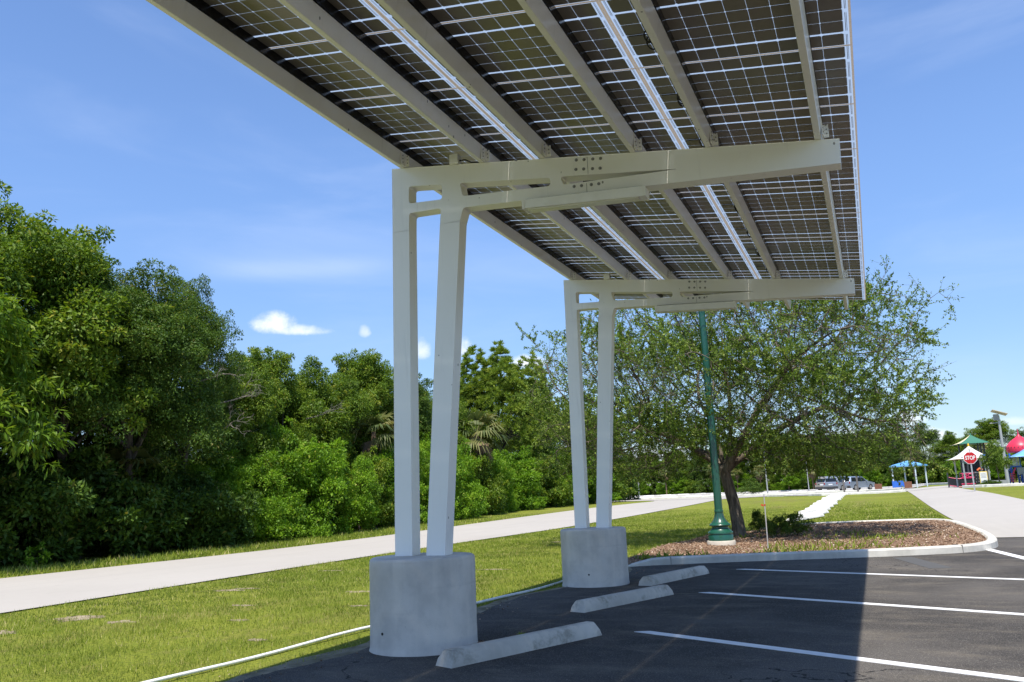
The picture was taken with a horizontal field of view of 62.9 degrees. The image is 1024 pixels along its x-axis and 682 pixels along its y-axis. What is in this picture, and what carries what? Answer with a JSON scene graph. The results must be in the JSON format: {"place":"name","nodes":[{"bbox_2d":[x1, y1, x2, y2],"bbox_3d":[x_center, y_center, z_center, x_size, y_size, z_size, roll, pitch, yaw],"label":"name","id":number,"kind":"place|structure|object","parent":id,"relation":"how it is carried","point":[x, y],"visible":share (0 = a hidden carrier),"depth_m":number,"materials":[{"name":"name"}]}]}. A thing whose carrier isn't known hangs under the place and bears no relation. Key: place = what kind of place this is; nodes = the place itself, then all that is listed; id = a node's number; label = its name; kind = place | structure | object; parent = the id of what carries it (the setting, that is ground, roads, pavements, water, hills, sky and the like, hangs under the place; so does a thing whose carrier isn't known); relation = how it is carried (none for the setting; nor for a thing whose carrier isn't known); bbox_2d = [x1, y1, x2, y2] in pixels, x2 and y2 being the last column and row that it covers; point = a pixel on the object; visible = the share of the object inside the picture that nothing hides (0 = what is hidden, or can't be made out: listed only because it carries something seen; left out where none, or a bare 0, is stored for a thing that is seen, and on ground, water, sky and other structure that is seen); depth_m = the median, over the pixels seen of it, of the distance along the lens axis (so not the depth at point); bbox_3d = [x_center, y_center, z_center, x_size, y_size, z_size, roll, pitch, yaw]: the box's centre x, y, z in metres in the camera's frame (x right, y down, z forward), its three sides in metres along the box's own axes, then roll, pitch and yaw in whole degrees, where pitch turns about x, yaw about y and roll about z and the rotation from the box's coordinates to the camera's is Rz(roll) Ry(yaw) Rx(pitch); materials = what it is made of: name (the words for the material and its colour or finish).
{"place":"outdoors","nodes":[
{"label":"outdoors","id":0,"kind":"place"},
{"bbox_2d":[0,497,746,612],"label":"road","id":1,"kind":"structure","parent":0,"point":[27,592],"depth_m":22.23,"materials":[{"name":"white concrete"}]},
{"bbox_2d":[0,476,1023,681],"bbox_3d":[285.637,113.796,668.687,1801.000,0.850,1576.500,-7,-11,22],"label":"lawn","id":2,"kind":"structure","parent":0,"point":[897,497],"depth_m":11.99,"materials":[{"name":"green plant"}]},
{"bbox_2d":[24,542,52,567],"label":"seedling","id":3,"kind":"object","parent":2,"relation":"on","point":[33,561],"visible":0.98,"depth_m":24.27,"materials":[{"name":"green plant"}]},
{"bbox_2d":[0,277,77,479],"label":"young tree","id":4,"kind":"object","parent":2,"relation":"on","point":[15,346],"visible":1,"depth_m":23.71,"materials":[{"name":"green plant"}]},
{"bbox_2d":[0,447,103,569],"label":"roadside bush","id":5,"kind":"object","parent":2,"relation":"on","point":[29,492],"visible":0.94,"depth_m":25.86,"materials":[{"name":"green plant"}]},
{"bbox_2d":[0,421,181,556],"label":"wood undergrowth","id":6,"kind":"object","parent":2,"relation":"on","point":[49,467],"visible":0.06,"depth_m":31.37,"materials":[{"name":"green plant"}]},
{"bbox_2d":[0,179,188,435],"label":"broadleaf tree","id":7,"kind":"object","parent":2,"relation":"on","point":[23,247],"visible":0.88,"depth_m":27.25,"materials":[{"name":"green plant"}]},
{"bbox_2d":[8,442,195,566],"bbox_3d":[-14.132,6.012,29.323,6.432,4.965,6.556,6,-14,-39],"label":"roadside bush","id":8,"kind":"object","parent":2,"relation":"on","point":[96,471],"visible":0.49,"depth_m":28.60,"materials":[{"name":"green plant"}]},
{"bbox_2d":[0,242,211,480],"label":"broadleaf tree","id":9,"kind":"object","parent":2,"relation":"on","point":[157,332],"visible":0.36,"depth_m":29.09,"materials":[{"name":"green plant"}]},
{"bbox_2d":[90,445,171,491],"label":"fan palm","id":10,"kind":"object","parent":2,"relation":"on","point":[117,453],"visible":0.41,"depth_m":30.81,"materials":[{"name":"green plant"}]},
{"bbox_2d":[20,258,246,546],"bbox_3d":[-13.655,2.491,31.697,8.013,11.166,7.137,-5,-11,12],"label":"broadleaf tree","id":11,"kind":"object","parent":2,"relation":"on","point":[202,403],"visible":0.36,"depth_m":31.00,"materials":[{"name":"green plant"}]},
{"bbox_2d":[51,429,221,550],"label":"wood undergrowth","id":12,"kind":"object","parent":2,"relation":"on","point":[172,450],"visible":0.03,"depth_m":34.03,"materials":[{"name":"green plant"}]},
{"bbox_2d":[81,451,236,556],"bbox_3d":[-14.090,6.575,31.912,6.075,4.689,6.192,-9,-12,30],"label":"roadside bush","id":13,"kind":"object","parent":2,"relation":"on","point":[155,470],"visible":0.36,"depth_m":30.95,"materials":[{"name":"green plant"}]},
{"bbox_2d":[95,265,260,549],"bbox_3d":[-13.365,2.720,33.817,6.636,11.465,6.080,2,-11,-21],"label":"broadleaf tree","id":14,"kind":"object","parent":2,"relation":"on","point":[211,319],"visible":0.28,"depth_m":34.24,"materials":[{"name":"green plant"}]},
{"bbox_2d":[145,468,263,551],"bbox_3d":[-12.618,6.783,32.031,5.099,3.862,5.003,-5,-11,12],"label":"roadside bush","id":15,"kind":"object","parent":2,"relation":"on","point":[238,504],"visible":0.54,"depth_m":31.94,"materials":[{"name":"green plant"}]},
{"bbox_2d":[159,448,267,549],"bbox_3d":[-12.290,6.675,34.822,4.480,4.383,4.282,1,-11,-19],"label":"roadside bush","id":16,"kind":"object","parent":2,"relation":"on","point":[240,475],"visible":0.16,"depth_m":34.33,"materials":[{"name":"green plant"}]},
{"bbox_2d":[177,349,290,494],"bbox_3d":[-12.729,4.547,37.691,5.407,9.097,4.971,5,-13,-34],"label":"broadleaf tree","id":17,"kind":"object","parent":2,"relation":"on","point":[260,408],"visible":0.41,"depth_m":37.21,"materials":[{"name":"green plant"}]},
{"bbox_2d":[204,439,332,543],"bbox_3d":[-11.061,6.684,36.716,5.456,5.058,5.216,-8,-12,28],"label":"roadside bush","id":18,"kind":"object","parent":2,"relation":"on","point":[271,511],"visible":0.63,"depth_m":35.78,"materials":[{"name":"green plant"}]},
{"bbox_2d":[220,345,343,536],"bbox_3d":[-12.089,4.888,41.157,6.132,9.658,6.416,6,-14,-39],"label":"broadleaf tree","id":19,"kind":"object","parent":2,"relation":"on","point":[282,362],"visible":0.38,"depth_m":41.78,"materials":[{"name":"green plant"}]},
{"bbox_2d":[243,415,356,540],"bbox_3d":[-10.305,6.695,39.358,5.728,6.110,5.814,-3,-11,3],"label":"roadside bush","id":20,"kind":"object","parent":2,"relation":"on","point":[315,475],"visible":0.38,"depth_m":38.37,"materials":[{"name":"green plant"}]},
{"bbox_2d":[274,355,380,478],"bbox_3d":[-10.249,5.586,45.336,6.401,9.501,5.884,0,-11,-11],"label":"broadleaf tree","id":21,"kind":"object","parent":2,"relation":"on","point":[333,430],"visible":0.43,"depth_m":44.52,"materials":[{"name":"green plant"}]},
{"bbox_2d":[294,440,382,535],"bbox_3d":[-8.979,7.398,41.344,4.941,5.058,5.169,-10,-13,34],"label":"roadside bush","id":22,"kind":"object","parent":2,"relation":"on","point":[359,508],"visible":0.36,"depth_m":40.84,"materials":[{"name":"green plant"}]},
{"bbox_2d":[142,580,562,681],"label":"edging pipe","id":23,"kind":"object","parent":2,"relation":"on","point":[172,676],"visible":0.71,"depth_m":8.47,"materials":[{"name":"white plastic"}]},
{"bbox_2d":[328,444,394,529],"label":"roadside bush","id":24,"kind":"object","parent":2,"relation":"on","point":[387,506],"visible":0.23,"depth_m":43.80,"materials":[{"name":"green plant"}]},
{"bbox_2d":[308,348,422,523],"bbox_3d":[-8.887,5.755,49.483,7.057,10.545,7.432,1,-11,-16],"label":"broadleaf tree","id":25,"kind":"object","parent":2,"relation":"on","point":[371,374],"visible":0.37,"depth_m":48.66,"materials":[{"name":"green plant"}]},
{"bbox_2d":[345,410,393,527],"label":"fan palm","id":26,"kind":"object","parent":2,"relation":"on","point":[383,421],"visible":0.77,"depth_m":45.95,"materials":[{"name":"green plant"}]},
{"bbox_2d":[349,437,428,528],"bbox_3d":[-7.373,8.100,46.871,5.177,5.523,5.255,4,-12,-31],"label":"roadside bush","id":27,"kind":"object","parent":2,"relation":"on","point":[390,479],"visible":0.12,"depth_m":45.53,"materials":[{"name":"green plant"}]},
{"bbox_2d":[355,372,433,450],"bbox_3d":[-7.023,6.534,53.418,7.079,10.033,6.251,-10,-13,36],"label":"broadleaf tree","id":28,"kind":"object","parent":2,"relation":"on","point":[425,424],"visible":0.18,"depth_m":52.62,"materials":[{"name":"green plant"}]},
{"bbox_2d":[371,443,429,525],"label":"roadside bush","id":29,"kind":"object","parent":2,"relation":"on","point":[423,462],"visible":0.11,"depth_m":48.17,"materials":[{"name":"green plant"}]},
{"bbox_2d":[226,567,631,681],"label":"sandy edge","id":30,"kind":"object","parent":2,"relation":"on","point":[322,656],"visible":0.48,"depth_m":8.15,"materials":[{"name":"beige sand"}]},
{"bbox_2d":[419,388,476,470],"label":"broadleaf tree","id":31,"kind":"object","parent":2,"relation":"on","point":[461,436],"visible":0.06,"depth_m":56.59,"materials":[{"name":"green plant"}]},
{"bbox_2d":[419,431,489,519],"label":"roadside bush","id":32,"kind":"object","parent":2,"relation":"on","point":[478,505],"visible":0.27,"depth_m":50.97,"materials":[{"name":"green plant"}]},
{"bbox_2d":[455,438,481,518],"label":"roadside bush","id":33,"kind":"object","parent":2,"relation":"on","point":[470,476],"visible":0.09,"depth_m":53.60,"materials":[{"name":"green plant"}]},
{"bbox_2d":[457,409,510,513],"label":"fan palm","id":34,"kind":"object","parent":2,"relation":"on","point":[481,443],"visible":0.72,"depth_m":57.33,"materials":[{"name":"green plant"}]},
{"bbox_2d":[465,444,509,514],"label":"roadside bush","id":35,"kind":"object","parent":2,"relation":"on","point":[495,498],"visible":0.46,"depth_m":55.86,"materials":[{"name":"green plant"}]},
{"bbox_2d":[485,454,523,513],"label":"roadside bush","id":36,"kind":"object","parent":2,"relation":"on","point":[500,466],"visible":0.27,"depth_m":59.55,"materials":[{"name":"green plant"}]},
{"bbox_2d":[459,339,566,454],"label":"tree","id":37,"kind":"object","parent":2,"relation":"on","point":[496,385],"visible":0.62,"depth_m":68.36,"materials":[{"name":"green plant"}]},
{"bbox_2d":[491,445,548,510],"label":"roadside bush","id":38,"kind":"object","parent":2,"relation":"on","point":[525,484],"visible":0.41,"depth_m":63.00,"materials":[{"name":"green plant"}]},
{"bbox_2d":[505,375,565,460],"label":"broadleaf tree","id":39,"kind":"object","parent":2,"relation":"on","point":[534,448],"visible":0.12,"depth_m":76.43,"materials":[{"name":"green plant"}]},
{"bbox_2d":[511,446,572,508],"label":"roadside bush","id":40,"kind":"object","parent":2,"relation":"on","point":[556,489],"visible":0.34,"depth_m":67.37,"materials":[{"name":"green plant"}]},
{"bbox_2d":[537,450,591,506],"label":"roadside bush","id":41,"kind":"object","parent":2,"relation":"on","point":[571,497],"visible":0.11,"depth_m":71.88,"materials":[{"name":"green plant"}]},
{"bbox_2d":[556,456,621,504],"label":"roadside bush","id":42,"kind":"object","parent":2,"relation":"on","point":[592,491],"visible":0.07,"depth_m":76.88,"materials":[{"name":"green plant"}]},
{"bbox_2d":[589,461,636,502],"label":"roadside bush","id":43,"kind":"object","parent":2,"relation":"on","point":[620,488],"visible":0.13,"depth_m":84.29,"materials":[{"name":"green plant"}]},
{"bbox_2d":[614,469,643,500],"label":"wood undergrowth","id":44,"kind":"object","parent":2,"relation":"on","point":[630,495],"visible":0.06,"depth_m":97.72,"materials":[{"name":"green plant"}]},
{"bbox_2d":[641,458,670,494],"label":"broadleaf tree","id":45,"kind":"object","parent":2,"relation":"on","point":[654,478],"visible":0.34,"depth_m":162.75,"materials":[{"name":"green plant"}]},
{"bbox_2d":[656,479,680,494],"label":"treeline bush","id":46,"kind":"object","parent":2,"relation":"on","point":[662,490],"visible":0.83,"depth_m":156.72,"materials":[{"name":"green plant"}]},
{"bbox_2d":[664,450,700,484],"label":"broadleaf tree","id":47,"kind":"object","parent":2,"relation":"on","point":[685,465],"visible":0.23,"depth_m":158.81,"materials":[{"name":"green plant"}]},
{"bbox_2d":[672,475,696,493],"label":"treeline bush","id":48,"kind":"object","parent":2,"relation":"on","point":[681,485],"visible":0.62,"depth_m":156.68,"materials":[{"name":"green plant"}]},
{"bbox_2d":[685,450,709,485],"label":"broadleaf tree","id":49,"kind":"object","parent":2,"relation":"on","point":[697,476],"visible":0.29,"depth_m":155.26,"materials":[{"name":"green plant"}]},
{"bbox_2d":[691,474,720,492],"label":"treeline bush","id":50,"kind":"object","parent":2,"relation":"on","point":[701,484],"visible":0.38,"depth_m":152.10,"materials":[{"name":"green plant"}]},
{"bbox_2d":[736,481,764,493],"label":"island shrub","id":51,"kind":"object","parent":2,"relation":"on","point":[755,485],"visible":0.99,"depth_m":98.97,"materials":[{"name":"green plant"}]},
{"bbox_2d":[735,441,774,479],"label":"broadleaf tree","id":52,"kind":"object","parent":2,"relation":"on","point":[743,467],"visible":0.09,"depth_m":143.15,"materials":[{"name":"green plant"}]},
{"bbox_2d":[621,488,902,499],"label":"kerb","id":53,"kind":"structure","parent":2,"relation":"on","point":[773,493],"depth_m":91.16,"materials":[{"name":"white concrete"}]},
{"bbox_2d":[754,473,782,490],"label":"treeline bush","id":54,"kind":"object","parent":2,"relation":"on","point":[768,482],"visible":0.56,"depth_m":135.12,"materials":[{"name":"green plant"}]},
{"bbox_2d":[640,483,947,496],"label":"kerb","id":55,"kind":"structure","parent":2,"relation":"on","point":[822,489],"depth_m":124.92,"materials":[{"name":"white concrete"}]},
{"bbox_2d":[777,471,811,490],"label":"treeline bush","id":56,"kind":"object","parent":2,"relation":"on","point":[793,482],"visible":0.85,"depth_m":130.19,"materials":[{"name":"green plant"}]},
{"bbox_2d":[628,520,986,563],"bbox_3d":[8.224,5.120,22.009,8.030,0.159,15.290,-7,-11,22],"label":"mulch bed","id":57,"kind":"object","parent":2,"relation":"on","point":[814,530],"visible":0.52,"depth_m":20.21,"materials":[{"name":"brown wood"}]},
{"bbox_2d":[698,311,735,545],"bbox_3d":[4.913,1.432,20.874,0.680,7.230,0.680,-7,-11,22],"label":"lamp post","id":58,"kind":"object","parent":57,"relation":"on","point":[720,532],"visible":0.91,"depth_m":20.47,"materials":[{"name":"metal"}]},
{"bbox_2d":[512,254,962,535],"bbox_3d":[6.205,1.724,24.463,13.062,8.049,10.311,-7,-11,22],"label":"oak tree","id":59,"kind":"object","parent":57,"relation":"on","point":[672,431],"visible":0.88,"depth_m":22.38,"materials":[{"name":"green plant"}]},
{"bbox_2d":[748,509,771,531],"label":"island shrub","id":60,"kind":"object","parent":57,"relation":"on","point":[760,522],"visible":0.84,"depth_m":24.58,"materials":[{"name":"green plant"}]},
{"bbox_2d":[761,514,791,537],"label":"island shrub","id":61,"kind":"object","parent":57,"relation":"on","point":[774,527],"visible":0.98,"depth_m":21.92,"materials":[{"name":"green plant"}]},
{"bbox_2d":[633,527,958,559],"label":"weeds","id":62,"kind":"object","parent":57,"relation":"on","point":[667,553],"visible":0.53,"depth_m":18.11,"materials":[{"name":"green plant"}]},
{"bbox_2d":[780,511,814,534],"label":"island shrub","id":63,"kind":"object","parent":57,"relation":"on","point":[793,525],"visible":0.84,"depth_m":22.34,"materials":[{"name":"green plant"}]},
{"bbox_2d":[766,490,906,496],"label":"kerb","id":64,"kind":"structure","parent":2,"relation":"on","point":[850,493],"depth_m":67.11,"materials":[{"name":"white concrete"}]},
{"bbox_2d":[856,463,887,487],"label":"treeline bush","id":65,"kind":"object","parent":2,"relation":"on","point":[872,476],"visible":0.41,"depth_m":116.30,"materials":[{"name":"green plant"}]},
{"bbox_2d":[879,438,910,471],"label":"broadleaf tree","id":66,"kind":"object","parent":2,"relation":"on","point":[896,455],"visible":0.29,"depth_m":115.17,"materials":[{"name":"green plant"}]},
{"bbox_2d":[876,467,929,483],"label":"treeline bush","id":67,"kind":"object","parent":2,"relation":"on","point":[894,470],"visible":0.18,"depth_m":111.03,"materials":[{"name":"green plant"}]},
{"bbox_2d":[891,461,927,487],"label":"picnic shelter","id":68,"kind":"object","parent":2,"relation":"on","point":[907,464],"visible":0.66,"depth_m":87.06,"materials":[{"name":"blue metal"}]},
{"bbox_2d":[906,457,946,483],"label":"treeline bush","id":69,"kind":"object","parent":2,"relation":"on","point":[922,478],"visible":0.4,"depth_m":106.24,"materials":[{"name":"green plant"}]},
{"bbox_2d":[907,420,949,463],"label":"broadleaf tree","id":70,"kind":"object","parent":2,"relation":"on","point":[933,438],"visible":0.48,"depth_m":109.72,"materials":[{"name":"green plant"}]},
{"bbox_2d":[929,431,975,468],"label":"broadleaf tree","id":71,"kind":"object","parent":2,"relation":"on","point":[947,440],"visible":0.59,"depth_m":104.44,"materials":[{"name":"green plant"}]},
{"bbox_2d":[942,458,971,482],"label":"treeline bush","id":72,"kind":"object","parent":2,"relation":"on","point":[958,465],"visible":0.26,"depth_m":101.37,"materials":[{"name":"green plant"}]},
{"bbox_2d":[949,444,990,486],"bbox_3d":[33.379,9.045,60.900,2.500,3.200,2.700,-4,-11,10],"label":"shade tent","id":73,"kind":"object","parent":2,"relation":"on","point":[961,454],"visible":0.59,"depth_m":60.82,"materials":[{"name":"white fabric"}]},
{"bbox_2d":[963,448,976,490],"bbox_3d":[26.706,7.543,48.629,0.693,2.600,0.089,-8,-12,28],"label":"stop sign","id":74,"kind":"object","parent":2,"relation":"on","point":[969,457],"visible":0.99,"depth_m":48.70,"materials":[{"name":"red metal"}]},
{"bbox_2d":[950,433,990,485],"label":"play tower","id":75,"kind":"structure","parent":2,"relation":"on","point":[970,439],"depth_m":67.58,"materials":[{"name":"green plastic"}]},
{"bbox_2d":[961,417,1020,452],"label":"broadleaf tree","id":76,"kind":"object","parent":2,"relation":"on","point":[987,431],"visible":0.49,"depth_m":98.11,"materials":[{"name":"green plant"}]},
{"bbox_2d":[962,483,1023,487],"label":"kerb","id":77,"kind":"structure","parent":2,"relation":"on","point":[995,485],"depth_m":55.71,"materials":[{"name":"white concrete"}]},
{"bbox_2d":[977,439,1012,481],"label":"young tree","id":78,"kind":"object","parent":2,"relation":"on","point":[993,457],"visible":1,"depth_m":57.13,"materials":[{"name":"green plant"}]},
{"bbox_2d":[990,409,1009,483],"bbox_3d":[36.833,7.982,62.889,1.225,5.710,0.949,-7,-11,22],"label":"solar street light","id":79,"kind":"object","parent":2,"relation":"on","point":[996,417],"visible":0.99,"depth_m":63.00,"materials":[{"name":"grey metal"}]},
{"bbox_2d":[1005,429,1023,482],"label":"playground structure","id":80,"kind":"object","parent":2,"relation":"on","point":[1015,445],"depth_m":65.56,"materials":[{"name":"pink plastic"}]},
{"bbox_2d":[0,0,1023,488],"label":"sky","id":81,"kind":"structure","parent":0,"point":[116,114],"materials":[{"name":"blue"}]},
{"bbox_2d":[236,537,1023,681],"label":"asphalt lot","id":82,"kind":"structure","parent":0,"point":[619,649],"depth_m":8.56,"materials":[{"name":"black asphalt"}]},
{"bbox_2d":[369,552,477,656],"bbox_3d":[-0.897,2.765,8.505,1.100,1.149,1.100,-7,-11,22],"label":"concrete footing","id":83,"kind":"object","parent":82,"relation":"on","point":[422,604],"visible":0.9,"depth_m":8.08,"materials":[{"name":"concrete"}]},
{"bbox_2d":[146,0,865,555],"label":"solar canopy","id":84,"kind":"object","parent":83,"relation":"on","point":[724,132],"visible":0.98,"depth_m":8.34,"materials":[{"name":"white metal"}]},
{"bbox_2d":[521,185,649,213],"bbox_3d":[0.725,-1.428,8.420,1.293,0.215,0.166,-7,-11,22],"label":"strip light","id":85,"kind":"object","parent":84,"relation":"hanging from","point":[593,198],"visible":1,"depth_m":8.35,"materials":[{"name":"paint"}]},
{"bbox_2d":[655,301,736,313],"bbox_3d":[2.975,-0.555,13.603,1.293,0.215,0.166,-7,-11,22],"label":"strip light","id":86,"kind":"object","parent":84,"relation":"hanging from","point":[707,306],"visible":1,"depth_m":13.54,"materials":[{"name":"paint"}]},
{"bbox_2d":[436,621,601,668],"bbox_3d":[0.124,2.897,8.068,2.020,0.138,0.224,8,-15,-43],"label":"wheel stop","id":87,"kind":"object","parent":82,"relation":"on","point":[455,657],"visible":1,"depth_m":7.87,"materials":[{"name":"concrete"}]},
{"bbox_2d":[560,526,629,587],"bbox_3d":[1.353,3.638,13.688,1.100,1.149,1.100,5,-13,-34],"label":"concrete footing","id":88,"kind":"object","parent":82,"relation":"on","point":[593,557],"visible":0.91,"depth_m":13.26,"materials":[{"name":"concrete"}]},
{"bbox_2d":[570,585,673,612],"bbox_3d":[1.505,3.418,11.175,0.224,0.138,2.020,-12,-14,42],"label":"wheel stop","id":89,"kind":"object","parent":82,"relation":"on","point":[612,600],"visible":1,"depth_m":10.97,"materials":[{"name":"concrete"}]},
{"bbox_2d":[638,566,708,585],"bbox_3d":[2.700,3.866,13.841,0.224,0.138,2.020,-11,-13,38],"label":"wheel stop","id":90,"kind":"object","parent":82,"relation":"on","point":[666,577],"visible":1,"depth_m":13.61,"materials":[{"name":"concrete"}]},
{"bbox_2d":[628,518,997,566],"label":"kerb","id":91,"kind":"structure","parent":82,"relation":"on","point":[991,542],"depth_m":16.58,"materials":[{"name":"concrete"}]},
{"bbox_2d":[634,631,1023,681],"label":"parking line","id":92,"kind":"object","parent":82,"relation":"on","point":[975,673],"visible":1,"depth_m":7.01,"materials":[{"name":"paint"}]},
{"bbox_2d":[699,592,1023,615],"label":"parking line","id":93,"kind":"object","parent":82,"relation":"on","point":[967,610],"visible":1,"depth_m":10.04,"materials":[{"name":"paint"}]},
{"bbox_2d":[738,569,1023,579],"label":"parking line","id":94,"kind":"object","parent":82,"relation":"on","point":[887,574],"visible":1,"depth_m":13.13,"materials":[{"name":"paint"}]},
{"bbox_2d":[894,557,951,568],"bbox_3d":[7.276,3.951,14.956,0.365,0.007,2.380,-4,-11,9],"label":"asphalt patch","id":95,"kind":"object","parent":82,"relation":"on","point":[921,562],"visible":1,"depth_m":14.82,"materials":[{"name":"grey asphalt"}]},
{"bbox_2d":[631,485,924,498],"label":"parking lot","id":96,"kind":"structure","parent":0,"point":[779,492],"depth_m":115.36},
{"bbox_2d":[823,476,846,490],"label":"parked car","id":97,"kind":"object","parent":96,"relation":"on","point":[830,483],"visible":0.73,"depth_m":97.80,"materials":[{"name":"silver metal"}]},
{"bbox_2d":[845,476,874,489],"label":"parked car","id":98,"kind":"object","parent":96,"relation":"on","point":[863,483],"visible":0.62,"depth_m":98.91,"materials":[{"name":"silver metal"}]},
{"bbox_2d":[612,482,1021,501],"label":"cross road","id":99,"kind":"structure","parent":0,"point":[912,489],"depth_m":82.02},
{"bbox_2d":[908,487,1023,536],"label":"side road","id":100,"kind":"structure","parent":0,"point":[996,515],"depth_m":33.76,"materials":[{"name":"white concrete"}]},
{"bbox_2d":[947,471,1006,487],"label":"play platform","id":101,"kind":"structure","parent":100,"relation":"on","point":[961,481],"depth_m":63.48,"materials":[{"name":"pink plastic"}]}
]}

